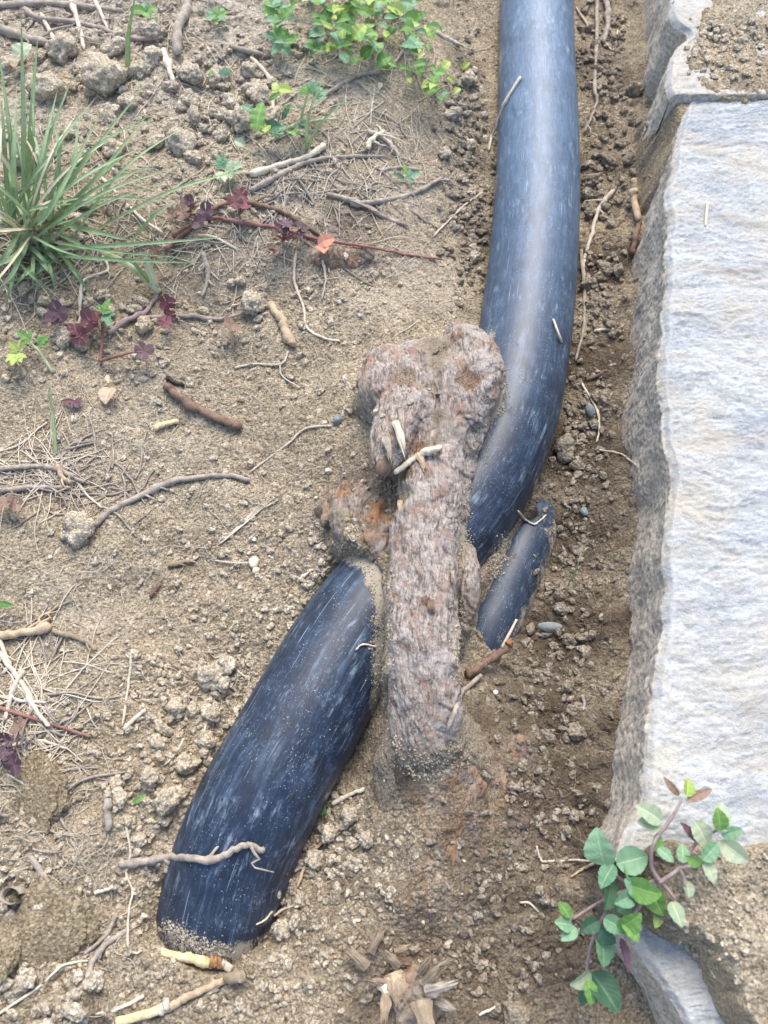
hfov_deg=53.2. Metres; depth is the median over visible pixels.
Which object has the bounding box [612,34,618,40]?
soil clod
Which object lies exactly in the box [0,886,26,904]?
curled bark
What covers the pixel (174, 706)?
soil clod
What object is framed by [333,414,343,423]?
pebble
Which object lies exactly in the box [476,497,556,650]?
buried pipe
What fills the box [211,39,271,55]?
twig
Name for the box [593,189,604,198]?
soil clod
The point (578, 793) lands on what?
soil clod
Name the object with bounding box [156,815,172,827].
soil clod
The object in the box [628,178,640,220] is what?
broken stick
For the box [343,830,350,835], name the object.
soil clod
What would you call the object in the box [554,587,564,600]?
soil clod
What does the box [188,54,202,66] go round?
soil clod
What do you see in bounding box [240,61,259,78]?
soil clod
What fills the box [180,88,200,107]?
soil clod
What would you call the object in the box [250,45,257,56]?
soil clod
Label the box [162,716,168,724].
soil clod
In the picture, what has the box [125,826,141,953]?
rootlet
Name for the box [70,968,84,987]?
soil clod
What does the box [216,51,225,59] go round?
soil clod
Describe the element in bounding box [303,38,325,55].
rosette weed
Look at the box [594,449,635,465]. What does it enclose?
rootlet
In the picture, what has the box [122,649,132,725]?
dry straw
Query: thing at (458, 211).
rootlet
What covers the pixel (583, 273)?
hanging root
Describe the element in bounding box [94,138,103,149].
soil clod
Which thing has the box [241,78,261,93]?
soil clod
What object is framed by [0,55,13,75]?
soil clod
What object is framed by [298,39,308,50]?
soil clod
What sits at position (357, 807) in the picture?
soil clod
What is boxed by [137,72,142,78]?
soil clod
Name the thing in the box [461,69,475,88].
soil clod
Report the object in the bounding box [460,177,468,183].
soil clod
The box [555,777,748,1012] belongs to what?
leafy plant
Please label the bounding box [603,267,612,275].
soil clod
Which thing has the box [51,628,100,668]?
twig
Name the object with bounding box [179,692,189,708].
soil clod
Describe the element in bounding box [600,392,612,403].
soil clod
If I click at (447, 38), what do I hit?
twig
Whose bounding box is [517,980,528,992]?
soil clod
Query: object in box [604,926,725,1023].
half buried stone
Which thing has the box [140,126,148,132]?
soil clod
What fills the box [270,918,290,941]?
soil clod
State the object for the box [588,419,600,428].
soil clod
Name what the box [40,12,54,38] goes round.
dry straw
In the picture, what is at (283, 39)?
rosette weed
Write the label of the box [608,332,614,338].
soil clod
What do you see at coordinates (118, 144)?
wood chip
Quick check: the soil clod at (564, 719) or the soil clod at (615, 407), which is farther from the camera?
the soil clod at (615, 407)
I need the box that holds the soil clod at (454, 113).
[444,106,461,121]
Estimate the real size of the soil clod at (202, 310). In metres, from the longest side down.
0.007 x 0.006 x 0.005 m
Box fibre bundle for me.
[218,492,277,544]
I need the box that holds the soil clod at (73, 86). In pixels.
[66,81,77,90]
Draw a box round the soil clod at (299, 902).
[293,891,305,908]
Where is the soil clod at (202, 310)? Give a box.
[196,306,208,315]
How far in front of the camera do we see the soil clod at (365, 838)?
0.30 m
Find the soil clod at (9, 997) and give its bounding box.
[3,985,24,1003]
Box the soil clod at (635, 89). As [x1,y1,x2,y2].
[625,81,644,96]
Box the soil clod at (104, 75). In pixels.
[81,51,127,97]
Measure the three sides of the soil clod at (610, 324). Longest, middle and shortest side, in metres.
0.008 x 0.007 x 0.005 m
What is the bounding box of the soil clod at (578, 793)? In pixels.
[574,790,583,796]
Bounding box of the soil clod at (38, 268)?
[36,264,45,271]
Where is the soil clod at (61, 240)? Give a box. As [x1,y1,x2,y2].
[56,239,65,250]
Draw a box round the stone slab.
[599,100,767,860]
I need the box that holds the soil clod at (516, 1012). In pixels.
[501,999,531,1023]
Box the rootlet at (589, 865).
[570,863,595,877]
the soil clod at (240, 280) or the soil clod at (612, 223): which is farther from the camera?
the soil clod at (612, 223)
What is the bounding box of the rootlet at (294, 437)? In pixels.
[248,425,331,472]
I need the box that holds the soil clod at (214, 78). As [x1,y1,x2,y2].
[205,66,229,89]
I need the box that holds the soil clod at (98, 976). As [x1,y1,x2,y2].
[81,971,104,992]
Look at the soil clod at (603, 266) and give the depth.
0.45 m
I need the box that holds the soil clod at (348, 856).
[346,854,352,860]
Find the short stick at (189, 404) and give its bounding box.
[163,383,241,429]
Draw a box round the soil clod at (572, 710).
[565,704,578,716]
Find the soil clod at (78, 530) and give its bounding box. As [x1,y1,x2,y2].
[59,511,94,549]
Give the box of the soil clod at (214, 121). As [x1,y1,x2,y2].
[210,119,218,123]
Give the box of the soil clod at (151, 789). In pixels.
[147,787,154,791]
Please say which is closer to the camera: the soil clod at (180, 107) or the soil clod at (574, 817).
the soil clod at (574, 817)
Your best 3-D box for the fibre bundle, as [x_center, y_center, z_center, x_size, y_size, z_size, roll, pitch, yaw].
[-0.064,0.005,0.362,0.007,0.006,0.035,39,71,16]
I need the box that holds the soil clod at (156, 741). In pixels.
[149,733,166,749]
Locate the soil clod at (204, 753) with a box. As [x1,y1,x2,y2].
[199,747,211,758]
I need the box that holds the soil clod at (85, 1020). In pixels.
[78,1015,88,1023]
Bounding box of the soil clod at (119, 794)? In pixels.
[112,786,127,808]
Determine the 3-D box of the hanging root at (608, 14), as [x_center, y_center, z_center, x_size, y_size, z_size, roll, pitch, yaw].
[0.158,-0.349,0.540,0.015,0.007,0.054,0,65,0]
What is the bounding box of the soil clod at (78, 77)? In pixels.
[76,74,81,82]
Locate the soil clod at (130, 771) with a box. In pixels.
[127,767,133,775]
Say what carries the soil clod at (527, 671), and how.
on the ground
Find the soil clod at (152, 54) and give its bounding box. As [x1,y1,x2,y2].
[143,45,162,68]
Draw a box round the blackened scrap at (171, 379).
[165,376,184,385]
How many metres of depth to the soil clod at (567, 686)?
0.34 m
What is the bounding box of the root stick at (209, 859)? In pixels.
[119,841,273,872]
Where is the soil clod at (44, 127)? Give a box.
[41,125,50,132]
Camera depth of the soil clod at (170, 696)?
0.33 m
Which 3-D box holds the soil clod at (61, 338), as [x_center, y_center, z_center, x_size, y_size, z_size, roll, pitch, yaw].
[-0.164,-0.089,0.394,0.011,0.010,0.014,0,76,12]
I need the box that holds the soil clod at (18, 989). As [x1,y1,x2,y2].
[12,975,28,997]
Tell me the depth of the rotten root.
0.34 m
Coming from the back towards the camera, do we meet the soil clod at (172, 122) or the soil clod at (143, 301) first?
the soil clod at (172, 122)
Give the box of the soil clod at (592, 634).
[588,630,596,640]
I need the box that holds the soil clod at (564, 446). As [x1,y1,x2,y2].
[554,433,575,463]
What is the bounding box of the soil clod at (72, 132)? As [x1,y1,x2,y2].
[64,122,86,137]
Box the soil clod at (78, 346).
[73,339,86,351]
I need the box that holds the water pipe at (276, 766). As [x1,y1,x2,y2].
[156,0,579,968]
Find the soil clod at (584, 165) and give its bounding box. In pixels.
[580,160,589,169]
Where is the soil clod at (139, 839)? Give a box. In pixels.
[130,831,147,847]
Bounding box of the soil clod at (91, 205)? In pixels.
[80,191,95,208]
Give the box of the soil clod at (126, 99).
[117,92,137,110]
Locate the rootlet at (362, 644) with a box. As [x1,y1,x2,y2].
[355,643,375,649]
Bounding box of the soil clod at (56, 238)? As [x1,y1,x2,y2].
[49,232,58,240]
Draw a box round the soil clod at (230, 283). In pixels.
[226,278,236,287]
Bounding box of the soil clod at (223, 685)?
[215,675,230,693]
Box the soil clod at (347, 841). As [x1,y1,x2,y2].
[345,835,356,851]
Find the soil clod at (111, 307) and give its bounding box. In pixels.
[108,303,114,317]
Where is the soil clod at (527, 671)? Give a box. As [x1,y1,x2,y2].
[522,666,532,677]
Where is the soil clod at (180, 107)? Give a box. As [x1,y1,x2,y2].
[176,99,188,111]
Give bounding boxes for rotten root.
[314,477,391,562]
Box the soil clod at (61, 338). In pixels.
[52,325,74,349]
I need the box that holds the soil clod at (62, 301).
[59,298,66,305]
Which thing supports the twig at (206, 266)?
on the ground
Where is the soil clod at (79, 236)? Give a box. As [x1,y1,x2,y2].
[59,229,84,243]
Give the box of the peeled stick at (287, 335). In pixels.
[267,301,296,346]
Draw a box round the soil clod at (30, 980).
[14,967,36,989]
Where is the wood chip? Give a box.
[102,136,126,151]
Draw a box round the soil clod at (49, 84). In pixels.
[25,70,67,104]
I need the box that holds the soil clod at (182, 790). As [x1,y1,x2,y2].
[176,783,190,798]
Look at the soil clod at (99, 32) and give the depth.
0.46 m
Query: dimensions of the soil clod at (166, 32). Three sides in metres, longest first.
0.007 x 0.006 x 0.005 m
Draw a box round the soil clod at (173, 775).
[170,771,176,779]
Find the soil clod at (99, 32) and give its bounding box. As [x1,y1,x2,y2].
[97,29,104,35]
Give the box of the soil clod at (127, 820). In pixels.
[122,814,132,826]
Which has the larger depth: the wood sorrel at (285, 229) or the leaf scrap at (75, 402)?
the wood sorrel at (285, 229)
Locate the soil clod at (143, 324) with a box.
[134,315,153,333]
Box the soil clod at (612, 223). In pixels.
[606,218,619,228]
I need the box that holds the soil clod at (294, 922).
[288,913,299,930]
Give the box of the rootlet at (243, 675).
[236,670,249,702]
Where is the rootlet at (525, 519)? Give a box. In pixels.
[518,510,546,524]
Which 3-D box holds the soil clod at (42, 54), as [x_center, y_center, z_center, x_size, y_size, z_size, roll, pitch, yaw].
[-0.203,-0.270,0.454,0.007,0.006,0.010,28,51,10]
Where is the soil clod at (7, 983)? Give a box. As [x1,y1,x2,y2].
[0,977,14,993]
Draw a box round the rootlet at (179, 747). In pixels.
[164,738,184,765]
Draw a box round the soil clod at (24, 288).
[18,281,29,296]
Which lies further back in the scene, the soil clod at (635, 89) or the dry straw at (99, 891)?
the soil clod at (635, 89)
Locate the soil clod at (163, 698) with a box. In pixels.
[161,696,166,703]
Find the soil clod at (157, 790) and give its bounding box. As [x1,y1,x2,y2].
[153,787,162,796]
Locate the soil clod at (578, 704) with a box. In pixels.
[574,701,582,710]
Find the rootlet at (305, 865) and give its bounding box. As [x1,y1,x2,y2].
[297,826,340,886]
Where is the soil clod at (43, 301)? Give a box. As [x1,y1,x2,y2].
[37,295,50,306]
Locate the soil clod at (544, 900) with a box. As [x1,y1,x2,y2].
[539,894,550,904]
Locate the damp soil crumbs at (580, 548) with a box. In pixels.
[324,0,660,1023]
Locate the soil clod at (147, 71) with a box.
[143,64,151,74]
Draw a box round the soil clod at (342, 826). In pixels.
[339,820,348,830]
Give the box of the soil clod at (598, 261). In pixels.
[595,259,607,265]
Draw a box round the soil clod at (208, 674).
[197,661,223,691]
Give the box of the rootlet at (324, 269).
[321,260,326,299]
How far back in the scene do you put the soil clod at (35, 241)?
0.40 m
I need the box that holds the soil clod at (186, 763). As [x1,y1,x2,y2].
[174,752,201,774]
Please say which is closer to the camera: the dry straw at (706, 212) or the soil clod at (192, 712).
the soil clod at (192, 712)
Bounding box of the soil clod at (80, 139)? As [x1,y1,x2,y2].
[78,136,83,142]
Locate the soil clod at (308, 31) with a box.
[306,27,315,37]
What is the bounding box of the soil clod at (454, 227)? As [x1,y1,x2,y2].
[449,224,459,231]
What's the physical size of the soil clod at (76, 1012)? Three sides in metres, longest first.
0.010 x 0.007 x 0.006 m
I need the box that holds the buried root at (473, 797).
[447,733,531,867]
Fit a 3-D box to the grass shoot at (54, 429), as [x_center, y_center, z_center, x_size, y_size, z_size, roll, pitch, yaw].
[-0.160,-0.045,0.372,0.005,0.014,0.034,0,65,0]
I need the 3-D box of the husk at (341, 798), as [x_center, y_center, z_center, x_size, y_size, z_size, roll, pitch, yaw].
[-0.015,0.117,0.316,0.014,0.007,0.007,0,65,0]
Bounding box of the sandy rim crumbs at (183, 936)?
[158,326,510,958]
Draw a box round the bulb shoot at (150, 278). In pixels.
[99,251,161,293]
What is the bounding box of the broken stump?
[342,919,458,1023]
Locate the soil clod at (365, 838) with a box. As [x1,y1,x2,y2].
[356,830,373,848]
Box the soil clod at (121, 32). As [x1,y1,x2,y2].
[114,26,133,37]
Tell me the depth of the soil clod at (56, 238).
0.40 m
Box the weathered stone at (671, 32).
[640,0,767,139]
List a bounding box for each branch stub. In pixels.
[102,793,112,831]
[171,0,191,54]
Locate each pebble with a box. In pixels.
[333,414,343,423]
[526,622,534,634]
[535,631,551,637]
[537,622,561,632]
[580,507,588,515]
[585,403,595,417]
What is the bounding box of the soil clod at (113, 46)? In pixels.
[103,36,125,58]
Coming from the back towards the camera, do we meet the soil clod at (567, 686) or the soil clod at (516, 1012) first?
the soil clod at (567, 686)
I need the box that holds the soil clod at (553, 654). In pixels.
[548,652,555,658]
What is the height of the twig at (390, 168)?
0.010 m
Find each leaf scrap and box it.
[0,600,14,607]
[9,42,31,66]
[61,397,82,408]
[98,375,115,403]
[133,794,145,803]
[317,233,334,252]
[320,805,325,814]
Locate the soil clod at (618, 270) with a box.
[613,263,623,279]
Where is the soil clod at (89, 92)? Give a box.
[84,88,96,96]
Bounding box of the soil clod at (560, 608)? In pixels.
[552,602,567,615]
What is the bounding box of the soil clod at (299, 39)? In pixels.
[294,37,303,47]
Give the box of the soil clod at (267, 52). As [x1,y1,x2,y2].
[263,47,272,58]
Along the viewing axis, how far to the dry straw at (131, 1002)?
0.28 m
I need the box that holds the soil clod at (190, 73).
[177,61,203,84]
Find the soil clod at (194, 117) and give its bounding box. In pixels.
[186,103,201,127]
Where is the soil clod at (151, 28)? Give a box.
[138,19,164,42]
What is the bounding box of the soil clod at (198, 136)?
[196,133,202,139]
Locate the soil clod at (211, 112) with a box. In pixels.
[206,108,217,117]
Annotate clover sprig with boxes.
[130,2,156,18]
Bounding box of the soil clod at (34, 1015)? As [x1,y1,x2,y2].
[29,1004,40,1018]
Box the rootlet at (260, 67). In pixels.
[250,56,277,121]
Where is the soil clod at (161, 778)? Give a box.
[156,774,164,783]
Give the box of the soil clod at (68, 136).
[59,129,71,139]
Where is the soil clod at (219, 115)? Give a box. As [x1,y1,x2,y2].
[214,106,227,120]
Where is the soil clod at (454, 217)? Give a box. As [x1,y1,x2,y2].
[449,215,457,220]
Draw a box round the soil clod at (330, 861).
[326,854,335,866]
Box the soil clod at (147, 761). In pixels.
[143,758,151,764]
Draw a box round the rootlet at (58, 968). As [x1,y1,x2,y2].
[0,960,88,1013]
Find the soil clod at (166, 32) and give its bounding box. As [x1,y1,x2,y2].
[162,28,169,37]
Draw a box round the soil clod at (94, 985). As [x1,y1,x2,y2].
[88,971,97,990]
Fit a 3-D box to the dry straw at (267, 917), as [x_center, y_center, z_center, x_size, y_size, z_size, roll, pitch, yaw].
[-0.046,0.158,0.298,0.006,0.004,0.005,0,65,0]
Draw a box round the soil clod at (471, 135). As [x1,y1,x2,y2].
[468,132,473,138]
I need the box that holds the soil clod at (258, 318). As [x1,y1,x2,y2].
[253,314,262,322]
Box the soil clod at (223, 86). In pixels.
[215,79,230,91]
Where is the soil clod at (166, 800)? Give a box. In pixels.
[151,785,181,816]
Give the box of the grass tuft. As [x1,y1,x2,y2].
[0,0,263,308]
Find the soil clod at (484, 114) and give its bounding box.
[480,111,488,119]
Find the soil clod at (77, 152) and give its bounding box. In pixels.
[69,148,86,160]
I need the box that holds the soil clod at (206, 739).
[197,729,216,749]
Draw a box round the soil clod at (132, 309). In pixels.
[125,304,142,314]
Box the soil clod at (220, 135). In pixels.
[212,129,229,142]
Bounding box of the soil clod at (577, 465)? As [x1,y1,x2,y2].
[569,459,587,470]
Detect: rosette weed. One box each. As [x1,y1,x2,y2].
[205,5,228,24]
[262,0,295,27]
[263,24,299,55]
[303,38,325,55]
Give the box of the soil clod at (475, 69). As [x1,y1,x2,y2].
[471,66,477,73]
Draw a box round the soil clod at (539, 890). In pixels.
[535,885,544,895]
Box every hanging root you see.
[575,249,585,360]
[583,0,605,140]
[583,189,614,266]
[601,0,616,43]
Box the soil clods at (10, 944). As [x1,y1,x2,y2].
[0,921,21,983]
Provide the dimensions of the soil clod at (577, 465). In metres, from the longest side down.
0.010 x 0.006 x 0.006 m
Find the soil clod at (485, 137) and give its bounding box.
[482,134,488,143]
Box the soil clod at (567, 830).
[562,825,571,838]
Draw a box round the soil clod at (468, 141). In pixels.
[465,137,471,145]
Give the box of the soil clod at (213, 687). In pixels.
[210,684,216,690]
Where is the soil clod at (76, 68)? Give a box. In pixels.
[71,63,80,75]
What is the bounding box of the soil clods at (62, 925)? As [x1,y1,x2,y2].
[7,877,99,966]
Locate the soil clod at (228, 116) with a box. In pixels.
[224,110,233,124]
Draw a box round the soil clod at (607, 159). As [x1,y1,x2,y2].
[599,153,615,166]
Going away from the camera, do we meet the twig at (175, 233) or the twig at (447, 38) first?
the twig at (175, 233)
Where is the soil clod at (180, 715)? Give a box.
[174,712,184,718]
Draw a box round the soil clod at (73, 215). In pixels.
[66,212,87,225]
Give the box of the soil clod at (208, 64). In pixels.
[204,61,212,67]
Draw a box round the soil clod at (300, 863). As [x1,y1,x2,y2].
[294,858,303,872]
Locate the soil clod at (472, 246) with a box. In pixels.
[468,243,480,251]
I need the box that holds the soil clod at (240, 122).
[231,104,250,132]
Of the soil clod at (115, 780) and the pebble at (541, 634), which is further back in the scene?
the pebble at (541, 634)
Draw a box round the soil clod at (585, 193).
[580,186,590,200]
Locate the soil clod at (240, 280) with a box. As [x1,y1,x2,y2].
[233,276,245,285]
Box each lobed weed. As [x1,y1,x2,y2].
[5,329,52,372]
[97,299,114,330]
[208,66,232,76]
[213,154,243,181]
[234,81,336,146]
[393,164,420,182]
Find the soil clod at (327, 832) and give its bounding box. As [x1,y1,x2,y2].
[320,822,338,843]
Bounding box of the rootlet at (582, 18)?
[575,6,617,50]
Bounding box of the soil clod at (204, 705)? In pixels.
[199,699,209,712]
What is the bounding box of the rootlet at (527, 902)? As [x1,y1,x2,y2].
[520,901,538,912]
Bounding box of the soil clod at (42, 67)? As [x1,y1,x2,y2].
[38,63,47,72]
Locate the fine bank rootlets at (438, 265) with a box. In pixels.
[0,17,493,1016]
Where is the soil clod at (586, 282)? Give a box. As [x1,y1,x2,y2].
[578,277,597,290]
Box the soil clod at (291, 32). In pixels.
[288,30,300,47]
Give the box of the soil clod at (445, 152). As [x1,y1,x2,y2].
[438,145,451,159]
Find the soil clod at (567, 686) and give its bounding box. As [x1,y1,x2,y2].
[561,679,573,693]
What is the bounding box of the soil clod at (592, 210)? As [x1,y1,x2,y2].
[585,206,596,215]
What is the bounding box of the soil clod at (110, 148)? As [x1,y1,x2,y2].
[101,139,122,158]
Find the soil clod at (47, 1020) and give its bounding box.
[31,1017,55,1023]
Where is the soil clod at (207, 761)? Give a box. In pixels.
[203,755,212,766]
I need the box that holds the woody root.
[351,321,505,812]
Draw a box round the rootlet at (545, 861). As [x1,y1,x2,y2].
[536,845,589,862]
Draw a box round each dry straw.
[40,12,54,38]
[69,0,85,49]
[93,0,107,27]
[94,885,113,894]
[95,994,143,1014]
[101,177,163,233]
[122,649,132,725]
[161,47,174,80]
[197,234,237,249]
[256,911,272,924]
[274,905,293,916]
[299,569,313,580]
[387,138,399,156]
[479,1006,494,1015]
[488,76,521,150]
[552,319,599,442]
[594,328,613,331]
[704,201,708,225]
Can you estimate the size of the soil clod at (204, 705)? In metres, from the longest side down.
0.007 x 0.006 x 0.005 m
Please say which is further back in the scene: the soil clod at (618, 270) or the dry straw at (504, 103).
the dry straw at (504, 103)
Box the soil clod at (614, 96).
[609,92,618,100]
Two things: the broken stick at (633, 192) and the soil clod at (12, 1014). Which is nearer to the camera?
the soil clod at (12, 1014)
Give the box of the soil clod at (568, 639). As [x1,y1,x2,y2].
[562,633,577,645]
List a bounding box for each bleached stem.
[0,463,97,482]
[0,485,70,500]
[0,639,19,673]
[0,651,59,726]
[0,670,24,719]
[0,691,46,703]
[10,739,64,750]
[55,464,73,499]
[72,480,101,507]
[77,256,111,322]
[366,124,400,149]
[367,129,397,152]
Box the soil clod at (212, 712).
[201,701,220,722]
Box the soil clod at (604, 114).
[602,110,607,118]
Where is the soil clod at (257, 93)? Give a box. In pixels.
[246,83,270,104]
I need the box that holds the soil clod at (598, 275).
[593,271,602,282]
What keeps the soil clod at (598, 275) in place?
on the ground
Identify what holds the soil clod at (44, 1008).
on the ground
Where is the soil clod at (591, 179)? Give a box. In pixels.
[581,173,600,186]
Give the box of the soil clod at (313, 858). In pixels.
[303,848,323,870]
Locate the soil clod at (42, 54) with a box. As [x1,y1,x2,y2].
[33,48,47,60]
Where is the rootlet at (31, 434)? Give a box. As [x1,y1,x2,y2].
[0,422,46,451]
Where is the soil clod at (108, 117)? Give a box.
[99,109,118,126]
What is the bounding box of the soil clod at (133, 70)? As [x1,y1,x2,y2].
[127,61,147,79]
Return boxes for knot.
[163,859,169,872]
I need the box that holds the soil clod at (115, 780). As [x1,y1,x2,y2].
[108,774,121,789]
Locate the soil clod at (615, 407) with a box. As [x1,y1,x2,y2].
[612,404,617,411]
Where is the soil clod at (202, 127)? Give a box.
[197,123,207,132]
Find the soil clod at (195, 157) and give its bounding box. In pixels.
[183,149,204,164]
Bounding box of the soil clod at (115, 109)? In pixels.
[98,104,120,116]
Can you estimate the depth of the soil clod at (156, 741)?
0.32 m
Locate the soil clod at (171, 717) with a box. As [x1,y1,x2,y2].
[167,714,174,722]
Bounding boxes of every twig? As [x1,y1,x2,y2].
[0,0,123,13]
[0,22,75,45]
[0,604,58,639]
[22,6,163,40]
[27,853,53,889]
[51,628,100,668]
[77,915,117,954]
[82,928,125,989]
[94,472,250,526]
[149,307,243,324]
[149,583,163,597]
[168,541,199,566]
[171,200,233,238]
[189,252,223,297]
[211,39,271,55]
[225,195,319,235]
[249,147,385,192]
[327,26,417,93]
[327,192,407,226]
[350,177,453,214]
[379,165,417,172]
[436,28,473,49]
[444,96,477,108]
[445,619,516,730]
[577,369,607,380]
[578,694,587,710]
[630,219,641,254]
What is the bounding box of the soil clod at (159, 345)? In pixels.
[156,342,163,348]
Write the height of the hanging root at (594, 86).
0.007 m
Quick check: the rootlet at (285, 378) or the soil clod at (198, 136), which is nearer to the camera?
the rootlet at (285, 378)
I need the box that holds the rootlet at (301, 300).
[293,252,339,341]
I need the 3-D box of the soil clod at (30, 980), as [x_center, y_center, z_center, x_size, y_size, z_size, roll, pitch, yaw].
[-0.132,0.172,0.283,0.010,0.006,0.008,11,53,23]
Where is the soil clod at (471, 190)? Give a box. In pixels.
[467,187,476,195]
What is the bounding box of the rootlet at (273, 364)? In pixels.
[235,351,288,368]
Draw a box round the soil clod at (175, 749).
[172,746,178,755]
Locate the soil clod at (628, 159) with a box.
[622,153,635,165]
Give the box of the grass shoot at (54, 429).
[48,382,56,452]
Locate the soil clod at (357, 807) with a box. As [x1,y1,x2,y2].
[355,804,360,810]
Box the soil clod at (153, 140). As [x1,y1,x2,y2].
[145,134,165,149]
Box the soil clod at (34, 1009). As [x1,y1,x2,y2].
[31,1000,41,1017]
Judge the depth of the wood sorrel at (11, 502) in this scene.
0.35 m
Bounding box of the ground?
[0,0,767,1023]
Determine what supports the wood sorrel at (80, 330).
on the ground
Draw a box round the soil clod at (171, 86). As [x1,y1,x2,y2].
[161,80,179,92]
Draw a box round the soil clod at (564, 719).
[560,713,568,726]
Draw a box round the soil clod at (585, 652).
[580,645,591,658]
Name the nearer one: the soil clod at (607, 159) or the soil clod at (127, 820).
the soil clod at (127, 820)
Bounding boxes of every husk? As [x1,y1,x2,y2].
[123,709,145,730]
[153,419,178,430]
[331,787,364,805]
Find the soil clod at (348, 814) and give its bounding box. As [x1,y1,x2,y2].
[340,804,356,826]
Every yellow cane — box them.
[115,969,245,1023]
[161,948,233,971]
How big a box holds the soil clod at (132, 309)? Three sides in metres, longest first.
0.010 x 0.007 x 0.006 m
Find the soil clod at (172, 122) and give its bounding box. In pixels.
[164,116,183,132]
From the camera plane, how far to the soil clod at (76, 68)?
0.45 m
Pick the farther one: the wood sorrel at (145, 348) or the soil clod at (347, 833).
the wood sorrel at (145, 348)
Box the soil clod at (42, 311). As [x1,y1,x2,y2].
[36,306,47,316]
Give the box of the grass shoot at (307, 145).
[305,70,349,149]
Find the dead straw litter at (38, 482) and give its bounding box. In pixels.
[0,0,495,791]
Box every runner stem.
[0,706,90,736]
[98,321,142,362]
[107,286,161,334]
[164,216,442,259]
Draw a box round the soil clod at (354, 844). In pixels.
[349,838,360,849]
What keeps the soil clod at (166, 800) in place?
on the ground
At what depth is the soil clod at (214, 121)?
0.44 m
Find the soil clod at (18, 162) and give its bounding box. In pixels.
[8,146,38,166]
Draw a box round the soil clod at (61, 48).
[44,30,77,64]
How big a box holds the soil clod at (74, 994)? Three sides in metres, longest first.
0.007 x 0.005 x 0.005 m
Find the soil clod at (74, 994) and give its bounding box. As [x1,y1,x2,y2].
[63,987,82,1001]
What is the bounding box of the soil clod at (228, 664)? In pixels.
[216,655,237,675]
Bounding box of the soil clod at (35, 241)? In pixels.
[24,229,43,244]
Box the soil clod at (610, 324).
[605,320,616,328]
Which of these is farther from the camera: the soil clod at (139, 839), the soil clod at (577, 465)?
the soil clod at (577, 465)
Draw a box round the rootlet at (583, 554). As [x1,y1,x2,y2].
[568,552,585,583]
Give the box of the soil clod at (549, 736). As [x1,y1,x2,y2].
[543,728,555,743]
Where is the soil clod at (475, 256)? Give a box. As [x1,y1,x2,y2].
[470,250,480,263]
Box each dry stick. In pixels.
[249,143,325,176]
[393,444,441,474]
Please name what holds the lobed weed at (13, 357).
on the ground
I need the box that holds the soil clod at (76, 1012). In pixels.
[61,1001,88,1023]
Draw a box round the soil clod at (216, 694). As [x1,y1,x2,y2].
[210,690,221,699]
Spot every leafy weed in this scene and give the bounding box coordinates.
[290,0,325,5]
[309,2,359,41]
[312,11,377,64]
[324,27,396,68]
[332,0,365,13]
[342,0,394,29]
[372,0,427,23]
[381,44,445,83]
[383,10,441,50]
[407,60,469,101]
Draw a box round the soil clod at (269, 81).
[262,76,278,88]
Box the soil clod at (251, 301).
[240,289,266,314]
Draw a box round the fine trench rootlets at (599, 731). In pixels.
[496,69,648,967]
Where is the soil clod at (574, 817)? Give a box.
[569,809,579,823]
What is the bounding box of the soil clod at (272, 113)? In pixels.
[264,106,280,122]
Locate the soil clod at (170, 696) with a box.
[167,693,175,699]
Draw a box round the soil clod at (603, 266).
[597,261,611,273]
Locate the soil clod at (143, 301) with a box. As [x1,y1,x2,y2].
[133,296,149,309]
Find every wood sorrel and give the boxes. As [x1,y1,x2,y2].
[0,493,22,511]
[0,716,24,776]
[41,300,68,323]
[66,308,104,345]
[134,341,154,358]
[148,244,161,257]
[157,294,175,327]
[166,193,213,228]
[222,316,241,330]
[226,187,250,215]
[262,244,280,255]
[270,218,310,240]
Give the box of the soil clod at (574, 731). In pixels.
[566,722,587,740]
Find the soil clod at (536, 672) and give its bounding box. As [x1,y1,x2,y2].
[532,669,541,675]
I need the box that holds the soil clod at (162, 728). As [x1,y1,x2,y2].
[153,719,172,736]
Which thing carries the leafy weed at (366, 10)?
on the ground
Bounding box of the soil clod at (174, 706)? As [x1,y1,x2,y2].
[164,697,185,715]
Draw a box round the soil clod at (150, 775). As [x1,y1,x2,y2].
[139,765,159,790]
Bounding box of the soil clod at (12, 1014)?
[5,1008,18,1020]
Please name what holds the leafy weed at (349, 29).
on the ground
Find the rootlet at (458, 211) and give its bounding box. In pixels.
[433,192,482,236]
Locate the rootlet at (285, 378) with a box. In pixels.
[279,365,299,387]
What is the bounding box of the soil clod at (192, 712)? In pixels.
[185,703,199,718]
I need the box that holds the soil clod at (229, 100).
[221,92,242,109]
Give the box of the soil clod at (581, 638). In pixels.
[575,633,588,642]
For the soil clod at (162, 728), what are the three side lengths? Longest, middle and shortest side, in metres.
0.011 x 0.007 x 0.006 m
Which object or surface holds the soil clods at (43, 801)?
on the ground
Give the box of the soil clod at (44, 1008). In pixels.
[38,999,51,1017]
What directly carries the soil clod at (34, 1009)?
on the ground
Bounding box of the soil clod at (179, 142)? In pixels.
[165,126,196,157]
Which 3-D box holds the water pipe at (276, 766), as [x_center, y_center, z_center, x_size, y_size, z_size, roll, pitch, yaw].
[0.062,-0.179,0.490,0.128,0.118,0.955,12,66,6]
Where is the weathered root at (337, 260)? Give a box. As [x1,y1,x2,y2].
[302,241,374,270]
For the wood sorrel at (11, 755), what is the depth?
0.31 m
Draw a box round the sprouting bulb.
[215,556,259,573]
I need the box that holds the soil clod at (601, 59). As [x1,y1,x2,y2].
[598,55,605,62]
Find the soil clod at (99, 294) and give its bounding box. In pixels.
[94,289,105,299]
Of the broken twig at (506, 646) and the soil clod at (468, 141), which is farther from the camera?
the soil clod at (468, 141)
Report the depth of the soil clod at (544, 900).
0.29 m
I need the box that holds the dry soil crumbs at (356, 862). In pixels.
[0,0,767,1023]

